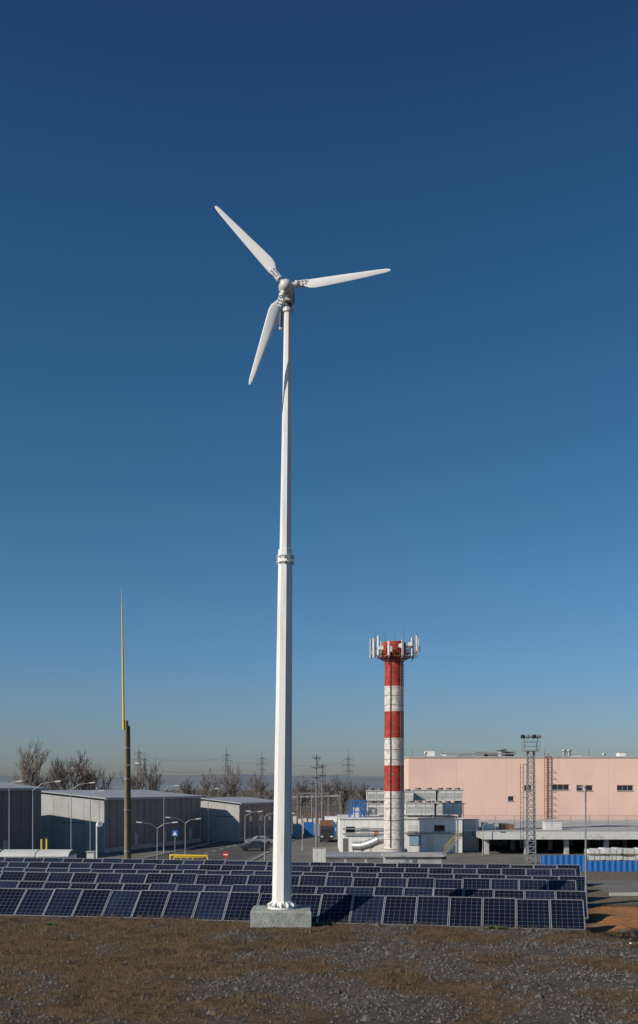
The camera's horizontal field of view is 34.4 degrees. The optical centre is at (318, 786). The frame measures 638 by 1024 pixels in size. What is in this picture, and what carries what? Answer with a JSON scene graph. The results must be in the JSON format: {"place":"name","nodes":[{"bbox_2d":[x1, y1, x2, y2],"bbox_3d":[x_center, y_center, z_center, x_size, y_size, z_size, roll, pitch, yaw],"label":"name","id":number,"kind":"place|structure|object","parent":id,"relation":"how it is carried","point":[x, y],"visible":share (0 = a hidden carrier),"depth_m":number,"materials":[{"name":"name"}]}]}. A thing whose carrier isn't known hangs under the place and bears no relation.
{"place":"outdoors","nodes":[
{"label":"outdoors","id":0,"kind":"place"},
{"bbox_2d":[0,774,383,789],"bbox_3d":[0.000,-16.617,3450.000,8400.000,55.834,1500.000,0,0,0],"label":"hills","id":1,"kind":"structure","parent":0,"point":[375,782],"depth_m":2997.89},
{"bbox_2d":[149,827,296,864],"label":"road","id":2,"kind":"structure","parent":0,"point":[236,852],"depth_m":148.09,"materials":[{"name":"asphalt"}]},
{"bbox_2d":[239,840,269,850],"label":"parked car","id":3,"kind":"object","parent":2,"relation":"on","point":[253,844],"visible":0.92,"depth_m":149.26,"materials":[{"name":"paint"}]},
{"bbox_2d":[245,836,272,843],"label":"parked car","id":4,"kind":"object","parent":2,"relation":"on","point":[261,838],"visible":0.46,"depth_m":164.36,"materials":[{"name":"silver metal"}]},
{"bbox_2d":[292,791,340,833],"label":"substation gantry","id":5,"kind":"object","parent":2,"relation":"on","point":[296,820],"visible":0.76,"depth_m":205.00,"materials":[{"name":"metal"}]},
{"bbox_2d":[0,790,637,1023],"bbox_3d":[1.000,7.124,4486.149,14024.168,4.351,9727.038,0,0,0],"label":"ground","id":6,"kind":"structure","parent":0,"point":[607,913],"depth_m":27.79,"materials":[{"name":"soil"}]},
{"bbox_2d":[12,739,51,786],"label":"bare tree","id":7,"kind":"object","parent":6,"relation":"on","point":[29,773],"visible":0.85,"depth_m":235.77,"materials":[{"name":"brown plant"}]},
{"bbox_2d":[20,769,48,787],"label":"bare tree","id":8,"kind":"object","parent":6,"relation":"on","point":[42,785],"visible":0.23,"depth_m":274.72,"materials":[{"name":"brown plant"}]},
{"bbox_2d":[39,756,76,789],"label":"bare tree","id":9,"kind":"object","parent":6,"relation":"on","point":[54,785],"visible":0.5,"depth_m":260.63,"materials":[{"name":"brown plant"}]},
{"bbox_2d":[49,750,88,789],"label":"bare tree","id":10,"kind":"object","parent":6,"relation":"on","point":[63,777],"visible":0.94,"depth_m":250.43,"materials":[{"name":"brown plant"}]},
{"bbox_2d":[83,765,117,789],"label":"bare tree","id":11,"kind":"object","parent":6,"relation":"on","point":[103,783],"visible":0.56,"depth_m":260.78,"materials":[{"name":"brown plant"}]},
{"bbox_2d":[121,588,139,858],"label":"lightning mast","id":12,"kind":"object","parent":6,"relation":"on","point":[127,803],"visible":0.94,"depth_m":99.84,"materials":[{"name":"brown metal"}]},
{"bbox_2d":[118,765,143,789],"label":"bare tree","id":13,"kind":"object","parent":6,"relation":"on","point":[136,784],"visible":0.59,"depth_m":267.88,"materials":[{"name":"brown plant"}]},
{"bbox_2d":[134,751,144,789],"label":"lattice pylon","id":14,"kind":"object","parent":6,"relation":"on","point":[138,760],"visible":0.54,"depth_m":339.70,"materials":[{"name":"metal"}]},
{"bbox_2d":[135,756,342,776],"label":"power lines","id":15,"kind":"object","parent":14,"relation":"attached to","point":[233,770],"visible":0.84,"depth_m":346.16,"materials":[{"name":"metal"}]},
{"bbox_2d":[141,752,149,789],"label":"lattice pylon","id":16,"kind":"object","parent":6,"relation":"on","point":[144,770],"visible":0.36,"depth_m":379.91,"materials":[{"name":"metal"}]},
{"bbox_2d":[140,761,164,790],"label":"bare tree","id":17,"kind":"object","parent":6,"relation":"on","point":[153,786],"visible":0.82,"depth_m":266.08,"materials":[{"name":"brown plant"}]},
{"bbox_2d":[178,777,198,794],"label":"bare tree","id":18,"kind":"object","parent":6,"relation":"on","point":[187,790],"visible":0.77,"depth_m":298.75,"materials":[{"name":"brown plant"}]},
{"bbox_2d":[197,768,229,797],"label":"bare tree","id":19,"kind":"object","parent":6,"relation":"on","point":[205,787],"visible":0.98,"depth_m":284.31,"materials":[{"name":"brown plant"}]},
{"bbox_2d":[54,787,377,812],"bbox_3d":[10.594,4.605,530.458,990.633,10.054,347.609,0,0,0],"label":"distant treeline","id":20,"kind":"object","parent":6,"relation":"on","point":[270,795],"visible":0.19,"depth_m":461.05,"materials":[{"name":"brown plant"}]},
{"bbox_2d":[222,746,230,796],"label":"lattice pylon","id":21,"kind":"object","parent":6,"relation":"on","point":[225,755],"visible":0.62,"depth_m":349.91,"materials":[{"name":"metal"}]},
{"bbox_2d":[223,763,244,796],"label":"bare tree","id":22,"kind":"object","parent":6,"relation":"on","point":[234,786],"visible":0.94,"depth_m":290.35,"materials":[{"name":"brown plant"}]},
{"bbox_2d":[240,771,268,797],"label":"bare tree","id":23,"kind":"object","parent":6,"relation":"on","point":[255,786],"visible":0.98,"depth_m":283.99,"materials":[{"name":"brown plant"}]},
{"bbox_2d":[256,757,266,798],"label":"lattice pylon","id":24,"kind":"object","parent":6,"relation":"on","point":[262,763],"visible":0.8,"depth_m":359.66,"materials":[{"name":"metal"}]},
{"bbox_2d":[0,871,575,897],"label":"solar panel row","id":25,"kind":"object","parent":6,"relation":"on","point":[345,881],"visible":0.34,"depth_m":47.37,"materials":[{"name":"glass"}]},
{"bbox_2d":[0,861,575,878],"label":"solar panel row","id":26,"kind":"object","parent":6,"relation":"on","point":[479,871],"visible":0.34,"depth_m":54.57,"materials":[{"name":"glass"}]},
{"bbox_2d":[0,857,580,875],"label":"solar panel row","id":27,"kind":"object","parent":6,"relation":"on","point":[220,862],"visible":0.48,"depth_m":58.44,"materials":[{"name":"glass"}]},
{"bbox_2d":[0,888,584,930],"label":"solar panel row","id":28,"kind":"object","parent":6,"relation":"on","point":[333,908],"visible":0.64,"depth_m":39.84,"materials":[{"name":"glass"}]},
{"bbox_2d":[0,867,584,890],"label":"solar panel row","id":29,"kind":"object","parent":6,"relation":"on","point":[580,882],"visible":0.32,"depth_m":50.85,"materials":[{"name":"glass"}]},
{"bbox_2d":[0,880,587,923],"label":"solar panel row","id":30,"kind":"object","parent":6,"relation":"on","point":[482,893],"visible":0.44,"depth_m":43.57,"materials":[{"name":"glass"}]},
{"bbox_2d":[215,206,390,927],"bbox_3d":[-0.585,-7.656,38.000,6.361,26.713,1.900,0,0,0],"label":"wind turbine","id":31,"kind":"object","parent":6,"relation":"on","point":[281,909],"visible":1,"depth_m":37.79,"materials":[{"name":"metal"}]},
{"bbox_2d":[293,777,318,810],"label":"bare tree","id":32,"kind":"object","parent":6,"relation":"on","point":[301,788],"visible":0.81,"depth_m":269.10,"materials":[{"name":"brown plant"}]},
{"bbox_2d":[312,848,325,861],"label":"inverter cabinets","id":33,"kind":"object","parent":6,"relation":"on","point":[316,854],"visible":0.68,"depth_m":100.00,"materials":[{"name":"metal"}]},
{"bbox_2d":[313,772,337,807],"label":"bare tree","id":34,"kind":"object","parent":6,"relation":"on","point":[326,788],"visible":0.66,"depth_m":275.88,"materials":[{"name":"brown plant"}]},
{"bbox_2d":[330,774,359,814],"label":"bare tree","id":35,"kind":"object","parent":6,"relation":"on","point":[344,795],"visible":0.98,"depth_m":278.97,"materials":[{"name":"brown plant"}]},
{"bbox_2d":[342,757,353,814],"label":"lattice pylon","id":36,"kind":"object","parent":6,"relation":"on","point":[347,758],"visible":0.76,"depth_m":329.94,"materials":[{"name":"metal"}]},
{"bbox_2d":[77,835,637,868],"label":"asphalt yard","id":37,"kind":"structure","parent":6,"relation":"on","point":[503,854],"depth_m":143.71,"materials":[{"name":"asphalt"}]},
{"bbox_2d":[9,780,22,848],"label":"street lamp","id":38,"kind":"object","parent":37,"relation":"on","point":[9,810],"visible":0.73,"depth_m":111.97,"materials":[{"name":"metal"}]},
{"bbox_2d":[0,781,47,848],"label":"grey warehouse","id":39,"kind":"structure","parent":37,"relation":"on","point":[20,816],"depth_m":135.74,"materials":[{"name":"metal"}]},
{"bbox_2d":[3,837,47,848],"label":"service doors","id":40,"kind":"structure","parent":39,"relation":"in","point":[5,843],"depth_m":132.87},
{"bbox_2d":[0,849,77,858],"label":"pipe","id":41,"kind":"object","parent":37,"relation":"on","point":[50,853],"visible":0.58,"depth_m":105.50,"materials":[{"name":"metal"}]},
{"bbox_2d":[32,780,60,848],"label":"street lamp","id":42,"kind":"object","parent":37,"relation":"on","point":[32,810],"visible":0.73,"depth_m":112.95,"materials":[{"name":"metal"}]},
{"bbox_2d":[71,782,94,848],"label":"street lamp","id":43,"kind":"object","parent":37,"relation":"on","point":[71,815],"visible":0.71,"depth_m":124.98,"materials":[{"name":"metal"}]},
{"bbox_2d":[72,758,106,789],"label":"bare tree","id":44,"kind":"object","parent":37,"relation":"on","point":[86,777],"visible":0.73,"depth_m":255.88,"materials":[{"name":"brown plant"}]},
{"bbox_2d":[90,790,103,850],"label":"street lamp","id":45,"kind":"object","parent":37,"relation":"on","point":[90,817],"visible":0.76,"depth_m":127.96,"materials":[{"name":"metal"}]},
{"bbox_2d":[41,790,204,852],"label":"grey warehouse","id":46,"kind":"structure","parent":37,"relation":"on","point":[155,808],"depth_m":148.96,"materials":[{"name":"metal"}]},
{"bbox_2d":[63,823,82,850],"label":"roller door","id":47,"kind":"structure","parent":46,"relation":"in","point":[77,828],"depth_m":146.57,"materials":[{"name":"metal"}]},
{"bbox_2d":[134,828,191,847],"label":"service doors","id":48,"kind":"structure","parent":46,"relation":"in","point":[190,830],"depth_m":161.88,"materials":[{"name":"metal"}]},
{"bbox_2d":[136,821,177,858],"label":"street lamp","id":49,"kind":"object","parent":37,"relation":"on","point":[157,834],"visible":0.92,"depth_m":121.95,"materials":[{"name":"metal"}]},
{"bbox_2d":[142,834,303,860],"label":"kerb","id":50,"kind":"structure","parent":37,"relation":"on","point":[205,844],"depth_m":146.72,"materials":[{"name":"concrete"}]},
{"bbox_2d":[201,797,273,840],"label":"grey warehouse","id":51,"kind":"structure","parent":37,"relation":"on","point":[225,819],"depth_m":177.97,"materials":[{"name":"metal"}]},
{"bbox_2d":[217,817,233,839],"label":"roller door","id":52,"kind":"structure","parent":51,"relation":"in","point":[225,825],"depth_m":176.80,"materials":[{"name":"metal"}]},
{"bbox_2d":[249,815,270,821],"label":"windows","id":53,"kind":"structure","parent":51,"relation":"in","point":[259,816],"depth_m":184.34,"materials":[{"name":"grey glass"}]},
{"bbox_2d":[246,810,273,860],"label":"street lamp","id":54,"kind":"object","parent":37,"relation":"on","point":[264,834],"visible":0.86,"depth_m":129.96,"materials":[{"name":"metal"}]},
{"bbox_2d":[306,782,317,821],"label":"power pole","id":55,"kind":"object","parent":37,"relation":"on","point":[312,787],"visible":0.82,"depth_m":229.89,"materials":[{"name":"metal"}]},
{"bbox_2d":[293,821,337,836],"bbox_3d":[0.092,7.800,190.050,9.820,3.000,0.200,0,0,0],"label":"shipping containers","id":56,"kind":"object","parent":37,"relation":"on","point":[309,828],"visible":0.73,"depth_m":190.00,"materials":[{"name":"metal"}]},
{"bbox_2d":[311,754,320,846],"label":"power pole","id":57,"kind":"object","parent":37,"relation":"on","point":[316,826],"visible":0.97,"depth_m":159.87,"materials":[{"name":"metal"}]},
{"bbox_2d":[318,763,325,841],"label":"power pole","id":58,"kind":"object","parent":37,"relation":"on","point":[322,766],"visible":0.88,"depth_m":174.87,"materials":[{"name":"metal"}]},
{"bbox_2d":[320,820,333,841],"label":"delivery truck","id":59,"kind":"object","parent":37,"relation":"on","point":[326,829],"visible":1,"depth_m":172.22,"materials":[{"name":"metal"}]},
{"bbox_2d":[325,816,336,834],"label":"delivery truck","id":60,"kind":"object","parent":37,"relation":"on","point":[334,818],"visible":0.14,"depth_m":198.10,"materials":[{"name":"white metal"}]},
{"bbox_2d":[359,835,379,850],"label":"duct rings","id":61,"kind":"object","parent":37,"relation":"on","point":[369,843],"visible":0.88,"depth_m":141.54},
{"bbox_2d":[352,834,383,850],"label":"flue duct","id":62,"kind":"object","parent":61,"relation":"attached to","point":[373,842],"visible":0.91,"depth_m":141.63,"materials":[{"name":"metal"}]},
{"bbox_2d":[321,852,445,862],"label":"insulated pipeline","id":63,"kind":"object","parent":37,"relation":"on","point":[365,856],"visible":0.44,"depth_m":120.74,"materials":[{"name":"metal"}]},
{"bbox_2d":[370,631,419,851],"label":"striped chimney","id":64,"kind":"object","parent":37,"relation":"on","point":[393,656],"visible":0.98,"depth_m":139.80,"materials":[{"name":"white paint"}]},
{"bbox_2d":[338,819,461,852],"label":"walls","id":65,"kind":"structure","parent":37,"relation":"on","point":[440,841],"depth_m":145.00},
{"bbox_2d":[343,838,347,851],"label":"door","id":66,"kind":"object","parent":65,"relation":"attached to","point":[345,844],"visible":1,"depth_m":144.96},
{"bbox_2d":[343,828,383,834],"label":"wall pipes","id":67,"kind":"object","parent":65,"relation":"attached to","point":[363,829],"depth_m":144.63,"materials":[{"name":"metal"}]},
{"bbox_2d":[344,819,425,851],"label":"panel seams","id":68,"kind":"object","parent":65,"relation":"attached to","point":[409,834],"visible":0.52,"depth_m":144.98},
{"bbox_2d":[346,825,444,831],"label":"openings dark window glass","id":69,"kind":"object","parent":65,"relation":"attached to","point":[439,827],"visible":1,"depth_m":144.96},
{"bbox_2d":[337,815,463,818],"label":"roof edge","id":70,"kind":"object","parent":65,"relation":"on","point":[408,817],"visible":0.64,"depth_m":145.64,"materials":[{"name":"concrete"}]},
{"bbox_2d":[348,800,365,816],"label":"blue frame","id":71,"kind":"object","parent":70,"relation":"on","point":[358,805],"visible":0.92,"depth_m":146.93,"materials":[{"name":"paint"}]},
{"bbox_2d":[353,807,361,816],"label":"framed tank","id":72,"kind":"object","parent":70,"relation":"on","point":[357,813],"visible":0.79,"depth_m":148.00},
{"bbox_2d":[367,801,461,816],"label":"unit feet","id":73,"kind":"object","parent":70,"relation":"on","point":[434,815],"visible":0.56,"depth_m":149.55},
{"bbox_2d":[366,790,462,814],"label":"cooling units","id":74,"kind":"object","parent":73,"relation":"on","point":[412,795],"visible":0.8,"depth_m":149.00},
{"bbox_2d":[367,791,454,813],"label":"unit joints","id":75,"kind":"object","parent":74,"relation":"attached to","point":[406,804],"visible":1,"depth_m":147.98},
{"bbox_2d":[368,788,459,802],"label":"fans","id":76,"kind":"object","parent":74,"relation":"on","point":[416,801],"visible":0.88,"depth_m":149.16,"materials":[{"name":"metal"}]},
{"bbox_2d":[368,793,461,812],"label":"unit louvres","id":77,"kind":"object","parent":74,"relation":"on","point":[373,796],"visible":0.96,"depth_m":148.97,"materials":[{"name":"metal"}]},
{"bbox_2d":[366,789,463,803],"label":"cooling unit caps","id":78,"kind":"object","parent":74,"relation":"attached to","point":[422,802],"visible":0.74,"depth_m":148.88,"materials":[{"name":"metal"}]},
{"bbox_2d":[345,831,458,852],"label":"opening sills","id":79,"kind":"structure","parent":65,"relation":"attached to","point":[407,831],"depth_m":144.88,"materials":[{"name":"concrete"}]},
{"bbox_2d":[361,825,457,851],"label":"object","id":80,"kind":"object","parent":65,"relation":"attached to","point":[430,840],"visible":0.86,"depth_m":144.96,"materials":[{"name":"metal"}]},
{"bbox_2d":[409,835,420,843],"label":"pale blue openings","id":81,"kind":"object","parent":65,"relation":"attached to","point":[414,839],"visible":1,"depth_m":144.96,"materials":[{"name":"glass"}]},
{"bbox_2d":[405,832,461,833],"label":"wall pipes","id":82,"kind":"object","parent":65,"relation":"attached to","point":[433,832],"depth_m":144.63,"materials":[{"name":"metal"}]},
{"bbox_2d":[381,853,443,866],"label":"flat shed","id":83,"kind":"structure","parent":37,"relation":"on","point":[397,858],"depth_m":118.00,"materials":[{"name":"concrete"}]},
{"bbox_2d":[462,819,561,850],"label":"stacked crates","id":84,"kind":"object","parent":37,"relation":"on","point":[470,842],"visible":0.89,"depth_m":150.00,"materials":[{"name":"concrete"}]},
{"bbox_2d":[520,735,540,863],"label":"floodlight mast","id":85,"kind":"object","parent":37,"relation":"on","point":[527,764],"visible":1,"depth_m":124.55,"materials":[{"name":"metal"}]},
{"bbox_2d":[472,819,637,853],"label":"loading deck","id":86,"kind":"structure","parent":37,"relation":"on","point":[625,836],"depth_m":152.00,"materials":[{"name":"concrete"}]},
{"bbox_2d":[458,815,637,831],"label":"fence","id":87,"kind":"object","parent":86,"relation":"on","point":[551,815],"visible":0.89,"depth_m":142.98,"materials":[{"name":"metal"}]},
{"bbox_2d":[482,839,618,844],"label":"dock doors","id":88,"kind":"structure","parent":86,"relation":"in","point":[491,841],"depth_m":165.88,"materials":[{"name":"metal"}]},
{"bbox_2d":[538,839,562,844],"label":"dock doors","id":89,"kind":"structure","parent":86,"relation":"in","point":[540,841],"depth_m":165.88,"materials":[{"name":"metal"}]},
{"bbox_2d":[584,847,637,860],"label":"sheeted pallets","id":90,"kind":"object","parent":37,"relation":"on","point":[606,854],"visible":0.67,"depth_m":119.12,"materials":[{"name":"white plastic"}]},
{"bbox_2d":[356,783,374,814],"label":"bare tree","id":91,"kind":"object","parent":6,"relation":"on","point":[362,792],"visible":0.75,"depth_m":298.57,"materials":[{"name":"brown plant"}]},
{"bbox_2d":[404,758,637,818],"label":"walls","id":92,"kind":"structure","parent":6,"relation":"on","point":[481,782],"depth_m":200.00,"materials":[{"name":"paint"}]},
{"bbox_2d":[456,758,506,818],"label":"panel joints","id":93,"kind":"object","parent":92,"relation":"attached to","point":[506,783],"visible":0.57,"depth_m":199.99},
{"bbox_2d":[404,756,637,758],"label":"parapet cap","id":94,"kind":"object","parent":92,"relation":"on","point":[520,757],"visible":0.33,"depth_m":199.85,"materials":[{"name":"metal"}]},
{"bbox_2d":[442,753,514,753],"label":"roof pipe","id":95,"kind":"object","parent":94,"relation":"on","point":[478,753],"visible":0.71,"depth_m":203.00,"materials":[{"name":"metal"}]},
{"bbox_2d":[424,749,605,755],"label":"roof vents","id":96,"kind":"object","parent":94,"relation":"on","point":[563,752],"visible":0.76,"depth_m":203.86,"materials":[{"name":"metal"}]},
{"bbox_2d":[425,751,625,755],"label":"rooftop unit","id":97,"kind":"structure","parent":94,"relation":"on","point":[430,753],"depth_m":206.00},
{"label":"grey roof units","id":98,"kind":"object","parent":94,"relation":"on","visible":0},
{"bbox_2d":[426,750,626,754],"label":"roof unit caps","id":99,"kind":"object","parent":98,"relation":"on","point":[513,751],"visible":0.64,"depth_m":205.92,"materials":[{"name":"metal"}]},
{"bbox_2d":[508,785,632,800],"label":"windows","id":100,"kind":"structure","parent":92,"relation":"attached to","point":[587,787],"depth_m":199.97,"materials":[{"name":"black glass"}]},
{"bbox_2d":[576,786,586,895],"bbox_3d":[11.716,2.693,45.861,0.595,5.444,0.225,0,0,-28],"label":"street lamp","id":101,"kind":"object","parent":6,"relation":"on","point":[585,887],"visible":0.81,"depth_m":45.97,"materials":[{"name":"metal"}]},
{"bbox_2d":[540,855,637,871],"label":"blue corrugated fence","id":102,"kind":"object","parent":6,"relation":"on","point":[612,866],"visible":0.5,"depth_m":107.66,"materials":[{"name":"metal"}]},
{"bbox_2d":[609,892,637,895],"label":"service path kerb","id":103,"kind":"structure","parent":6,"relation":"on","point":[623,893],"depth_m":50.33,"materials":[{"name":"concrete"}]},
{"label":"ladder cage","id":104,"kind":"object","parent":6,"relation":"on","visible":0},
{"bbox_2d":[544,753,548,818],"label":"escape ladder","id":105,"kind":"object","parent":104,"relation":"attached to","point":[546,785],"visible":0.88,"depth_m":199.52,"materials":[{"name":"metal"}]},
{"bbox_2d":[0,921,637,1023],"bbox_3d":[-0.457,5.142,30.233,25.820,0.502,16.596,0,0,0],"label":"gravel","id":106,"kind":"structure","parent":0,"point":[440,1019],"depth_m":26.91,"materials":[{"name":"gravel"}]},
{"bbox_2d":[0,0,637,776],"label":"sky","id":107,"kind":"structure","parent":0,"point":[464,413],"materials":[{"name":"blue"}]},
{"bbox_2d":[457,752,487,755],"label":"roof units galvanised steel","id":108,"kind":"object","parent":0,"point":[471,754],"visible":0.5,"depth_m":206.00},
{"bbox_2d":[587,880,637,894],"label":"service path","id":109,"kind":"structure","parent":0,"point":[606,886],"depth_m":55.52,"materials":[{"name":"concrete"}]},
{"label":"road","id":110,"kind":"structure","parent":0,"visible":0},
{"bbox_2d":[41,821,102,858],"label":"gas regulator station","id":111,"kind":"object","parent":110,"relation":"on","point":[93,854],"visible":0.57,"depth_m":109.94,"materials":[{"name":"white paint"}]},
{"bbox_2d":[170,854,208,859],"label":"yellow gas pipe","id":112,"kind":"object","parent":110,"relation":"on","point":[180,856],"visible":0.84,"depth_m":108.94,"materials":[{"name":"metal"}]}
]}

